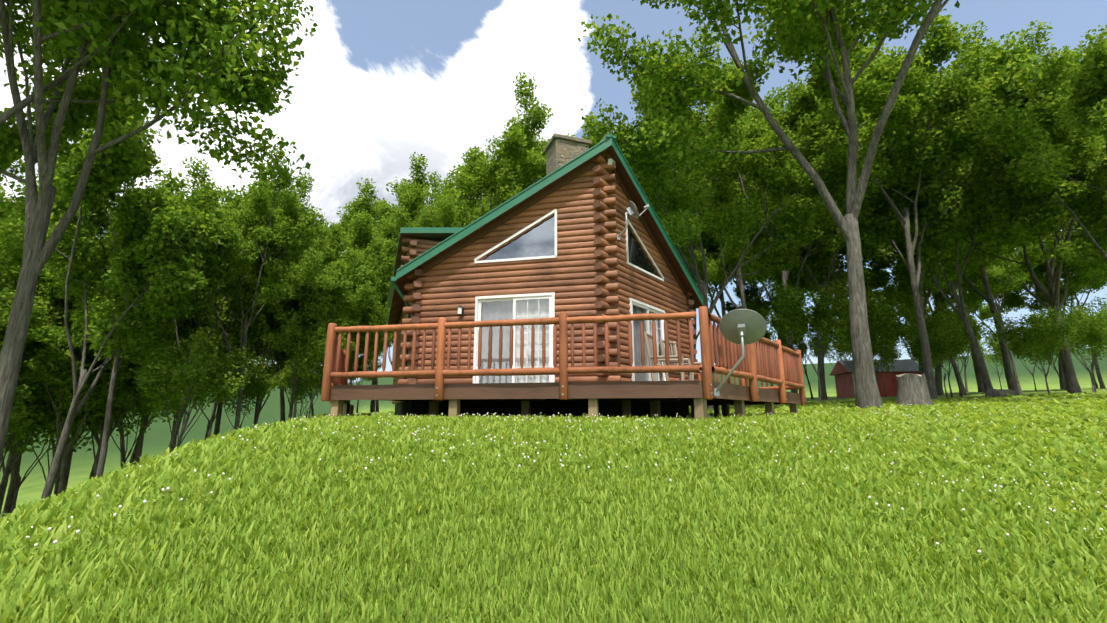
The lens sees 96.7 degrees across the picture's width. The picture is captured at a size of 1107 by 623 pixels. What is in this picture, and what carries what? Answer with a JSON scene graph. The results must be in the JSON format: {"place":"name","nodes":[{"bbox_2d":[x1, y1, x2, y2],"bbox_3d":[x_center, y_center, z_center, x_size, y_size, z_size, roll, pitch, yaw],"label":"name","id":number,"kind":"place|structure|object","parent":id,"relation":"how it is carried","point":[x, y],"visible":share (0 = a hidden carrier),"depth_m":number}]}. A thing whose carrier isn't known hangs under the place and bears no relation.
{"place":"outdoors","nodes":[
{"label":"outdoors","id":0,"kind":"place"},
{"bbox_2d":[0,349,1106,620],"bbox_3d":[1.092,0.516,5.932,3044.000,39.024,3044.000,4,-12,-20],"label":"ground","id":1,"kind":"structure","parent":0,"point":[156,437],"depth_m":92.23},
{"bbox_2d":[0,444,15,513],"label":"tall tree","id":2,"kind":"object","parent":1,"relation":"on","point":[2,496],"depth_m":41.43},
{"bbox_2d":[9,442,15,507],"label":"tree","id":3,"kind":"object","parent":1,"relation":"on","point":[11,466],"depth_m":39.40},
{"bbox_2d":[0,420,38,498],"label":"tree","id":4,"kind":"object","parent":1,"relation":"on","point":[7,469],"depth_m":29.52},
{"bbox_2d":[3,413,82,512],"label":"tree","id":5,"kind":"object","parent":1,"relation":"on","point":[19,483],"visible":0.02,"depth_m":27.02},
{"bbox_2d":[0,353,96,486],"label":"tree","id":6,"kind":"object","parent":1,"relation":"on","point":[42,416],"visible":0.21,"depth_m":23.57},
{"bbox_2d":[0,215,101,434],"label":"oak tree","id":7,"kind":"object","parent":1,"relation":"on","point":[17,406],"visible":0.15,"depth_m":19.86},
{"bbox_2d":[0,186,102,353],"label":"tall tree","id":8,"kind":"object","parent":1,"relation":"on","point":[41,329],"visible":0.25,"depth_m":20.13},
{"bbox_2d":[0,164,110,516],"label":"tall tree","id":9,"kind":"object","parent":1,"relation":"on","point":[9,497],"depth_m":31.16},
{"bbox_2d":[4,253,130,447],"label":"tall tree","id":10,"kind":"object","parent":1,"relation":"on","point":[11,436],"depth_m":23.00},
{"bbox_2d":[12,349,139,481],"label":"tree","id":11,"kind":"object","parent":1,"relation":"on","point":[101,407],"visible":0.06,"depth_m":24.39},
{"bbox_2d":[18,352,141,495],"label":"tree","id":12,"kind":"object","parent":1,"relation":"on","point":[58,473],"visible":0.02,"depth_m":25.05},
{"bbox_2d":[34,410,127,478],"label":"tree","id":13,"kind":"object","parent":1,"relation":"on","point":[92,469],"depth_m":38.92},
{"bbox_2d":[0,115,205,477],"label":"tall tree","id":14,"kind":"object","parent":1,"relation":"on","point":[130,206],"visible":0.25,"depth_m":17.93},
{"bbox_2d":[0,234,210,495],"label":"tree","id":15,"kind":"object","parent":1,"relation":"on","point":[53,364],"visible":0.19,"depth_m":22.31},
{"bbox_2d":[51,343,172,490],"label":"tree","id":16,"kind":"object","parent":1,"relation":"on","point":[57,441],"depth_m":35.84},
{"bbox_2d":[19,245,207,477],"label":"oak tree","id":17,"kind":"object","parent":1,"relation":"on","point":[97,440],"depth_m":25.10},
{"bbox_2d":[64,409,164,491],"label":"oak tree","id":18,"kind":"object","parent":1,"relation":"on","point":[69,458],"depth_m":43.85},
{"bbox_2d":[118,418,125,467],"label":"tree","id":19,"kind":"object","parent":1,"relation":"on","point":[122,444],"depth_m":51.93},
{"bbox_2d":[0,73,258,501],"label":"tree","id":20,"kind":"object","parent":1,"relation":"on","point":[182,230],"visible":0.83,"depth_m":17.41},
{"bbox_2d":[129,412,154,465],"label":"tree","id":21,"kind":"object","parent":1,"relation":"on","point":[132,458],"depth_m":42.71},
{"bbox_2d":[0,0,300,124],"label":"tall tree","id":22,"kind":"object","parent":1,"relation":"on","point":[265,97],"visible":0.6,"depth_m":10.60},
{"bbox_2d":[99,365,203,467],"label":"tree","id":23,"kind":"object","parent":1,"relation":"on","point":[145,411],"visible":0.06,"depth_m":27.75},
{"bbox_2d":[89,236,215,464],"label":"tall tree","id":24,"kind":"object","parent":1,"relation":"on","point":[139,448],"depth_m":38.28},
{"bbox_2d":[0,0,318,463],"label":"oak tree","id":25,"kind":"object","parent":1,"relation":"on","point":[63,121],"visible":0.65,"depth_m":10.48},
{"bbox_2d":[94,156,246,449],"bbox_3d":[-29.903,0.804,40.035,14.282,26.305,15.917,-8,-14,34],"label":"tall tree","id":26,"kind":"object","parent":1,"relation":"on","point":[202,175],"visible":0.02,"depth_m":39.51},
{"bbox_2d":[129,332,255,448],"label":"tree","id":27,"kind":"object","parent":1,"relation":"on","point":[169,373],"visible":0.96,"depth_m":18.82},
{"bbox_2d":[120,182,278,452],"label":"tree","id":28,"kind":"object","parent":1,"relation":"on","point":[257,326],"visible":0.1,"depth_m":25.84},
{"bbox_2d":[176,318,240,445],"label":"tree","id":29,"kind":"object","parent":1,"relation":"on","point":[185,414],"visible":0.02,"depth_m":39.95},
{"bbox_2d":[169,313,272,440],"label":"tree","id":30,"kind":"object","parent":1,"relation":"on","point":[210,422],"visible":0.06,"depth_m":41.21},
{"bbox_2d":[208,365,246,437],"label":"tall tree","id":31,"kind":"object","parent":1,"relation":"on","point":[209,433],"depth_m":63.97},
{"bbox_2d":[174,158,300,436],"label":"tall tree","id":32,"kind":"object","parent":1,"relation":"on","point":[279,210],"depth_m":31.16},
{"bbox_2d":[141,144,338,429],"bbox_3d":[-13.245,-0.419,21.812,6.562,14.220,7.313,-4,-12,20],"label":"tall tree","id":33,"kind":"object","parent":1,"relation":"on","point":[260,227],"visible":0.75,"depth_m":22.16},
{"bbox_2d":[202,346,284,427],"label":"tree","id":34,"kind":"object","parent":1,"relation":"on","point":[260,384],"visible":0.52,"depth_m":29.67},
{"bbox_2d":[203,275,307,426],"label":"tall tree","id":35,"kind":"object","parent":1,"relation":"on","point":[273,324],"visible":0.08,"depth_m":32.74},
{"bbox_2d":[229,314,302,417],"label":"tree","id":36,"kind":"object","parent":1,"relation":"on","point":[254,347],"visible":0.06,"depth_m":40.56},
{"bbox_2d":[257,334,321,413],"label":"tree","id":37,"kind":"object","parent":1,"relation":"on","point":[285,388],"depth_m":49.26},
{"bbox_2d":[293,389,296,417],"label":"tall tree","id":38,"kind":"object","parent":1,"relation":"on","point":[294,412],"depth_m":56.01},
{"bbox_2d":[276,355,321,416],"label":"tree","id":39,"kind":"object","parent":1,"relation":"on","point":[284,385],"visible":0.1,"depth_m":31.02},
{"bbox_2d":[282,358,322,417],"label":"tree","id":40,"kind":"object","parent":1,"relation":"on","point":[300,386],"visible":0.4,"depth_m":26.50},
{"bbox_2d":[260,306,354,417],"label":"tree","id":41,"kind":"object","parent":1,"relation":"on","point":[314,352],"visible":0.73,"depth_m":23.61},
{"bbox_2d":[236,193,382,421],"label":"tree","id":42,"kind":"object","parent":1,"relation":"on","point":[282,407],"depth_m":38.52},
{"bbox_2d":[272,305,350,415],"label":"tree","id":43,"kind":"object","parent":1,"relation":"on","point":[281,357],"depth_m":33.30},
{"bbox_2d":[252,210,376,419],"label":"tree","id":44,"kind":"object","parent":1,"relation":"on","point":[315,302],"visible":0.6,"depth_m":25.34},
{"bbox_2d":[303,217,397,344],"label":"tree","id":45,"kind":"object","parent":1,"relation":"on","point":[328,246],"visible":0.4,"depth_m":30.64},
{"bbox_2d":[333,208,388,358],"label":"tree","id":46,"kind":"object","parent":1,"relation":"on","point":[360,235],"visible":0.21,"depth_m":33.23},
{"bbox_2d":[339,302,394,412],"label":"tree","id":47,"kind":"object","parent":1,"relation":"on","point":[370,347],"visible":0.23,"depth_m":30.46},
{"bbox_2d":[348,340,388,384],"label":"tree","id":48,"kind":"object","parent":1,"relation":"on","point":[360,360],"visible":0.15,"depth_m":44.55},
{"bbox_2d":[344,228,395,412],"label":"tree","id":49,"kind":"object","parent":1,"relation":"on","point":[376,379],"depth_m":35.92},
{"bbox_2d":[321,152,436,412],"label":"tall tree","id":50,"kind":"object","parent":1,"relation":"on","point":[410,197],"visible":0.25,"depth_m":41.55},
{"bbox_2d":[387,333,393,365],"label":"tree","id":51,"kind":"object","parent":1,"relation":"on","point":[389,348],"depth_m":53.15},
{"bbox_2d":[360,187,468,334],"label":"oak tree","id":52,"kind":"object","parent":1,"relation":"on","point":[446,213],"visible":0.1,"depth_m":36.13},
{"bbox_2d":[386,160,486,215],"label":"tree","id":53,"kind":"object","parent":1,"relation":"on","point":[449,185],"visible":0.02,"depth_m":55.15},
{"bbox_2d":[413,197,474,224],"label":"tall tree","id":54,"kind":"object","parent":1,"relation":"on","point":[419,212],"depth_m":42.57},
{"bbox_2d":[426,170,491,208],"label":"tall tree","id":55,"kind":"object","parent":1,"relation":"on","point":[434,184],"visible":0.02,"depth_m":62.27},
{"bbox_2d":[424,114,549,226],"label":"oak tree","id":56,"kind":"object","parent":1,"relation":"on","point":[478,182],"visible":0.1,"depth_m":42.17},
{"bbox_2d":[466,72,609,225],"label":"tall tree","id":57,"kind":"object","parent":1,"relation":"on","point":[514,144],"visible":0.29,"depth_m":38.86},
{"bbox_2d":[387,134,703,403],"bbox_3d":[-0.781,-0.006,15.622,8.542,5.656,11.782,4,-12,-20],"label":"cabin","id":58,"kind":"object","parent":1,"relation":"on","point":[550,245],"visible":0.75,"depth_m":11.10},
{"bbox_2d":[544,133,591,175],"bbox_3d":[0.381,-3.423,13.374,1.080,2.654,0.880,4,-12,-20],"label":"chimney","id":59,"kind":"object","parent":58,"relation":"on","point":[560,150],"visible":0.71,"depth_m":13.18},
{"bbox_2d":[617,201,649,239],"bbox_3d":[1.798,-2.052,11.036,0.680,0.847,0.499,4,-12,-20],"label":"satellite dish","id":60,"kind":"object","parent":58,"relation":"attached to","point":[631,210],"visible":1,"depth_m":11.01},
{"bbox_2d":[320,306,805,420],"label":"deck","id":61,"kind":"structure","parent":1,"relation":"on","point":[777,363],"depth_m":8.11},
{"bbox_2d":[644,331,691,380],"bbox_3d":[2.350,0.987,9.954,1.207,1.159,1.244,4,-12,-20],"label":"rocking chair","id":62,"kind":"object","parent":61,"relation":"on","point":[648,342],"visible":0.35,"depth_m":9.96},
{"bbox_2d":[659,338,701,380],"bbox_3d":[2.880,1.161,10.802,1.076,1.159,1.260,4,-12,-20],"label":"rocking chair","id":63,"kind":"object","parent":61,"relation":"on","point":[672,344],"visible":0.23,"depth_m":10.92},
{"bbox_2d":[713,309,766,395],"bbox_3d":[2.835,0.620,7.355,0.763,1.264,0.633,4,-12,-20],"label":"satellite dish","id":64,"kind":"object","parent":61,"relation":"attached to","point":[743,327],"visible":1,"depth_m":7.32},
{"bbox_2d":[638,170,680,220],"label":"tree","id":65,"kind":"object","parent":1,"relation":"on","point":[668,183],"depth_m":40.02},
{"bbox_2d":[638,107,729,283],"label":"tree","id":66,"kind":"object","parent":1,"relation":"on","point":[711,249],"visible":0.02,"depth_m":48.22},
{"bbox_2d":[694,279,727,302],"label":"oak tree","id":67,"kind":"object","parent":1,"relation":"on","point":[711,287],"depth_m":61.46},
{"bbox_2d":[662,187,772,379],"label":"tall tree","id":68,"kind":"object","parent":1,"relation":"on","point":[713,267],"visible":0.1,"depth_m":40.85},
{"bbox_2d":[661,57,805,308],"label":"tall tree","id":69,"kind":"object","parent":1,"relation":"on","point":[772,102],"visible":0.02,"depth_m":41.93},
{"bbox_2d":[610,24,859,408],"bbox_3d":[7.787,-4.637,24.083,13.666,19.536,10.973,0,-12,-2],"label":"oak tree","id":70,"kind":"object","parent":1,"relation":"on","point":[698,187],"visible":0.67,"depth_m":22.92},
{"bbox_2d":[702,246,796,299],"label":"tall tree","id":71,"kind":"object","parent":1,"relation":"on","point":[765,283],"depth_m":57.82},
{"bbox_2d":[686,111,827,383],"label":"tall tree","id":72,"kind":"object","parent":1,"relation":"on","point":[721,298],"depth_m":45.58},
{"bbox_2d":[725,278,805,386],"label":"tree","id":73,"kind":"object","parent":1,"relation":"on","point":[756,303],"visible":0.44,"depth_m":47.83},
{"bbox_2d":[578,0,959,408],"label":"fork tree","id":74,"kind":"object","parent":1,"relation":"on","point":[802,29],"visible":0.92,"depth_m":16.59},
{"bbox_2d":[767,327,776,340],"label":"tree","id":75,"kind":"object","parent":1,"relation":"on","point":[775,337],"depth_m":66.38},
{"bbox_2d":[687,61,866,392],"bbox_3d":[13.556,-4.814,31.059,13.250,21.899,11.890,7,-14,-31],"label":"tall tree","id":76,"kind":"object","parent":1,"relation":"on","point":[755,128],"visible":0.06,"depth_m":30.08},
{"bbox_2d":[761,233,815,390],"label":"tree","id":77,"kind":"object","parent":1,"relation":"on","point":[801,286],"depth_m":57.91},
{"bbox_2d":[718,56,876,399],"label":"tree","id":78,"kind":"object","parent":1,"relation":"on","point":[820,262],"depth_m":45.10},
{"bbox_2d":[769,300,833,398],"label":"tree","id":79,"kind":"object","parent":1,"relation":"on","point":[814,339],"visible":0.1,"depth_m":50.15},
{"bbox_2d":[763,118,863,348],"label":"tree","id":80,"kind":"object","parent":1,"relation":"on","point":[795,271],"visible":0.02,"depth_m":46.94},
{"bbox_2d":[762,267,885,402],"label":"tree","id":81,"kind":"object","parent":1,"relation":"on","point":[791,319],"visible":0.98,"depth_m":23.68},
{"bbox_2d":[806,329,852,367],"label":"tree","id":82,"kind":"object","parent":1,"relation":"on","point":[841,347],"visible":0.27,"depth_m":57.94},
{"bbox_2d":[796,229,868,301],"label":"tree","id":83,"kind":"object","parent":1,"relation":"on","point":[815,287],"visible":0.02,"depth_m":49.75},
{"bbox_2d":[817,288,915,384],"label":"tree","id":84,"kind":"object","parent":1,"relation":"on","point":[884,322],"visible":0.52,"depth_m":28.85},
{"bbox_2d":[837,287,898,355],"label":"tree","id":85,"kind":"object","parent":1,"relation":"on","point":[873,314],"visible":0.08,"depth_m":47.19},
{"bbox_2d":[829,360,918,397],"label":"red shed","id":86,"kind":"structure","parent":1,"relation":"on","point":[842,372],"depth_m":46.23},
{"bbox_2d":[850,336,902,397],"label":"tree","id":87,"kind":"object","parent":1,"relation":"on","point":[892,353],"visible":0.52,"depth_m":38.40},
{"bbox_2d":[748,2,1021,399],"bbox_3d":[15.084,-5.093,22.767,11.591,19.155,10.400,9,-14,-36],"label":"tall tree","id":88,"kind":"object","parent":1,"relation":"on","point":[872,85],"visible":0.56,"depth_m":20.92},
{"bbox_2d":[847,267,951,360],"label":"tree","id":89,"kind":"object","parent":1,"relation":"on","point":[897,297],"visible":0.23,"depth_m":53.32},
{"bbox_2d":[837,63,963,395],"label":"tree","id":90,"kind":"object","parent":1,"relation":"on","point":[939,385],"depth_m":38.55},
{"bbox_2d":[895,373,933,405],"bbox_3d":[10.531,2.432,14.491,1.308,1.210,1.308,4,-12,-20],"label":"stump","id":91,"kind":"object","parent":1,"relation":"on","point":[912,389],"visible":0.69,"depth_m":14.24},
{"bbox_2d":[836,209,993,394],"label":"tree","id":92,"kind":"object","parent":1,"relation":"on","point":[882,256],"visible":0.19,"depth_m":36.68},
{"bbox_2d":[785,34,1075,374],"bbox_3d":[26.386,-6.423,35.275,17.442,26.263,16.861,-9,-14,36],"label":"tree","id":93,"kind":"object","parent":1,"relation":"on","point":[859,59],"depth_m":34.18},
{"bbox_2d":[893,321,970,397],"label":"tree","id":94,"kind":"object","parent":1,"relation":"on","point":[939,345],"visible":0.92,"depth_m":25.20},
{"bbox_2d":[903,330,961,395],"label":"tree","id":95,"kind":"object","parent":1,"relation":"on","point":[914,353],"visible":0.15,"depth_m":28.16},
{"bbox_2d":[896,304,985,396],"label":"tree","id":96,"kind":"object","parent":1,"relation":"on","point":[907,313],"visible":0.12,"depth_m":29.58},
{"bbox_2d":[894,53,988,391],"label":"tall tree","id":97,"kind":"object","parent":1,"relation":"on","point":[980,386],"depth_m":48.06},
{"bbox_2d":[864,20,1018,394],"bbox_3d":[21.309,-4.759,26.432,10.441,19.230,11.636,1,-12,-4],"label":"tall tree","id":98,"kind":"object","parent":1,"relation":"on","point":[1009,376],"visible":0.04,"depth_m":25.12},
{"bbox_2d":[910,299,989,397],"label":"tree","id":99,"kind":"object","parent":1,"relation":"on","point":[945,319],"visible":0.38,"depth_m":27.49},
{"bbox_2d":[926,291,990,391],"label":"tree","id":100,"kind":"object","parent":1,"relation":"on","point":[983,310],"visible":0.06,"depth_m":55.79},
{"bbox_2d":[836,31,1087,397],"bbox_3d":[19.059,-3.969,23.483,11.249,16.937,10.874,8,-14,-36],"label":"tree","id":101,"kind":"object","parent":1,"relation":"on","point":[877,224],"visible":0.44,"depth_m":21.94},
{"bbox_2d":[966,327,1009,388],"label":"tree","id":102,"kind":"object","parent":1,"relation":"on","point":[996,352],"visible":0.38,"depth_m":50.31},
{"bbox_2d":[921,217,1064,393],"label":"tall tree","id":103,"kind":"object","parent":1,"relation":"on","point":[1002,280],"visible":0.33,"depth_m":32.22},
{"bbox_2d":[985,389,1015,397],"bbox_3d":[17.313,3.211,18.976,2.718,0.474,1.182,4,-12,-20],"label":"rock","id":104,"kind":"object","parent":1,"relation":"on","point":[991,393],"visible":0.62,"depth_m":18.29},
{"bbox_2d":[921,20,1106,393],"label":"oak tree","id":105,"kind":"object","parent":1,"relation":"on","point":[1052,91],"visible":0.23,"depth_m":20.99},
{"bbox_2d":[933,88,1106,390],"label":"oak tree","id":106,"kind":"object","parent":1,"relation":"on","point":[1039,299],"visible":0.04,"depth_m":34.82},
{"bbox_2d":[995,329,1049,390],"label":"tree","id":107,"kind":"object","parent":1,"relation":"on","point":[1036,361],"visible":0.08,"depth_m":37.13},
{"bbox_2d":[978,305,1078,394],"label":"tree","id":108,"kind":"object","parent":1,"relation":"on","point":[1046,333],"visible":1,"depth_m":21.52},
{"bbox_2d":[1007,330,1059,387],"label":"tree","id":109,"kind":"object","parent":1,"relation":"on","point":[1039,349],"visible":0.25,"depth_m":28.70},
{"bbox_2d":[970,34,1106,280],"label":"tree","id":110,"kind":"object","parent":1,"relation":"on","point":[1030,177],"visible":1,"depth_m":17.41},
{"bbox_2d":[982,231,1106,388],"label":"tree","id":111,"kind":"object","parent":1,"relation":"on","point":[1061,372],"visible":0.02,"depth_m":39.94},
{"bbox_2d":[1026,312,1076,376],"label":"tree","id":112,"kind":"object","parent":1,"relation":"on","point":[1054,367],"visible":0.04,"depth_m":46.46},
{"bbox_2d":[998,220,1106,388],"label":"tall tree","id":113,"kind":"object","parent":1,"relation":"on","point":[1078,282],"visible":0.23,"depth_m":35.99},
{"bbox_2d":[1027,296,1106,387],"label":"tree","id":114,"kind":"object","parent":1,"relation":"on","point":[1091,306],"visible":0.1,"depth_m":36.40},
{"bbox_2d":[1039,310,1106,392],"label":"tree","id":115,"kind":"object","parent":1,"relation":"on","point":[1097,340],"visible":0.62,"depth_m":23.80},
{"bbox_2d":[1039,303,1106,391],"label":"tree","id":116,"kind":"object","parent":1,"relation":"on","point":[1078,315],"visible":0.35,"depth_m":26.12},
{"bbox_2d":[1041,176,1106,265],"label":"tall tree","id":117,"kind":"object","parent":1,"relation":"on","point":[1072,239],"visible":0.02,"depth_m":32.20},
{"bbox_2d":[0,0,1106,382],"label":"sky","id":118,"kind":"structure","parent":0,"point":[379,83]}
]}

